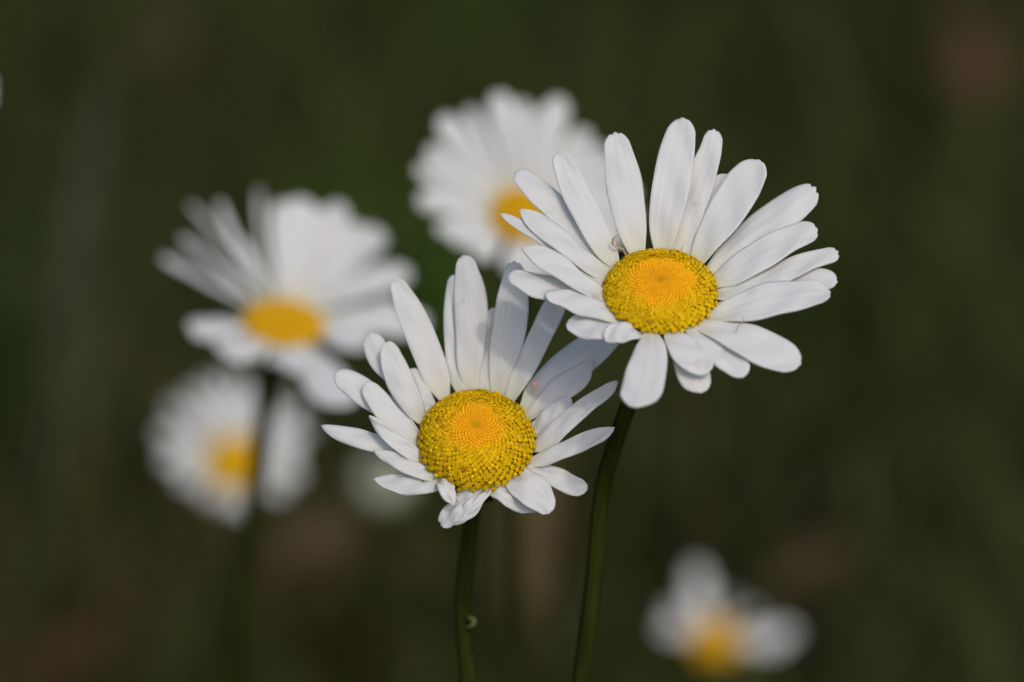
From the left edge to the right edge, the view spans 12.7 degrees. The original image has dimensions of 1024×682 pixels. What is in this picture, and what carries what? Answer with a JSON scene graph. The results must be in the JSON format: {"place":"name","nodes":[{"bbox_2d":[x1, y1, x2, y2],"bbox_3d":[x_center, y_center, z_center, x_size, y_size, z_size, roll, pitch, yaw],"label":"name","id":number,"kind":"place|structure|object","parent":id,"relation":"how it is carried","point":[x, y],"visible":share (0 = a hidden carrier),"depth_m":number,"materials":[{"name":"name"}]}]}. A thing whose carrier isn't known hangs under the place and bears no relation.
{"place":"outdoors","nodes":[
{"label":"outdoors","id":0,"kind":"place"},
{"bbox_2d":[0,0,1023,681],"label":"ground","id":1,"kind":"structure","parent":0,"point":[444,602],"depth_m":1.49,"materials":[{"name":"green plant"}]},
{"bbox_2d":[26,620,106,681],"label":"dry leaf","id":2,"kind":"object","parent":1,"relation":"on","point":[65,653],"visible":1,"depth_m":1.21,"materials":[{"name":"brown plant"}]},
{"bbox_2d":[30,56,113,667],"bbox_3d":[-0.130,0.042,1.286,0.013,0.210,0.133,4,25,9],"label":"grass blade","id":3,"kind":"object","parent":1,"relation":"on","point":[82,205],"depth_m":1.30,"materials":[{"name":"green plant"}]},
{"bbox_2d":[159,376,308,584],"bbox_3d":[-0.061,0.106,1.107,0.033,0.254,0.127,0,25,0],"label":"oxeye daisy","id":4,"kind":"object","parent":1,"relation":"on","point":[224,462],"visible":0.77,"depth_m":1.01,"materials":[{"name":"white plant"}]},
{"bbox_2d":[162,189,410,681],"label":"oxeye daisy","id":5,"kind":"object","parent":1,"relation":"on","point":[321,256],"visible":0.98,"depth_m":0.79,"materials":[{"name":"white plant"}]},
{"bbox_2d":[257,513,365,579],"bbox_3d":[-0.055,0.057,1.265,0.033,0.017,0.007,-7,26,-14],"label":"dry leaf","id":6,"kind":"object","parent":1,"relation":"on","point":[311,545],"visible":0.95,"depth_m":1.26,"materials":[{"name":"brown plant"}]},
{"bbox_2d":[319,455,407,681],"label":"daisy bud","id":7,"kind":"object","parent":1,"relation":"on","point":[375,495],"visible":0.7,"depth_m":1.13,"materials":[{"name":"green plant"}]},
{"bbox_2d":[425,211,463,390],"bbox_3d":[-0.010,0.007,1.522,0.024,0.077,0.104,-5,26,-12],"label":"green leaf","id":8,"kind":"object","parent":1,"relation":"on","point":[437,284],"visible":0.09,"depth_m":1.55,"materials":[{"name":"green plant"}]},
{"bbox_2d":[321,255,618,681],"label":"oxeye daisy","id":9,"kind":"object","parent":1,"relation":"on","point":[473,443],"visible":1,"depth_m":0.63,"materials":[{"name":"white plant"}]},
{"bbox_2d":[415,92,621,681],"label":"oxeye daisy","id":10,"kind":"object","parent":1,"relation":"on","point":[524,139],"visible":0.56,"depth_m":0.79,"materials":[{"name":"white plant"}]},
{"bbox_2d":[509,453,554,614],"bbox_3d":[0.006,0.053,1.274,0.011,0.037,0.030,9,26,18],"label":"dry leaf","id":11,"kind":"object","parent":1,"relation":"on","point":[539,535],"visible":0.38,"depth_m":1.27,"materials":[{"name":"brown plant"}]},
{"bbox_2d":[500,118,838,681],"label":"oxeye daisy","id":12,"kind":"object","parent":1,"relation":"on","point":[678,298],"visible":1,"depth_m":0.63,"materials":[{"name":"white plant"}]},
{"bbox_2d":[661,564,795,681],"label":"oxeye daisy","id":13,"kind":"object","parent":1,"relation":"on","point":[717,644],"visible":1,"depth_m":1.09,"materials":[{"name":"white plant"}]},
{"bbox_2d":[762,542,857,589],"bbox_3d":[0.081,0.061,1.256,0.026,0.013,0.008,0,25,0],"label":"dry leaf","id":14,"kind":"object","parent":1,"relation":"on","point":[811,566],"visible":1,"depth_m":1.25,"materials":[{"name":"brown plant"}]},
{"bbox_2d":[950,17,1002,108],"bbox_3d":[0.160,-0.096,1.594,0.019,0.027,0.017,16,29,30],"label":"dry leaf","id":15,"kind":"object","parent":1,"relation":"on","point":[982,59],"visible":0.99,"depth_m":1.59,"materials":[{"name":"brown plant"}]}
]}

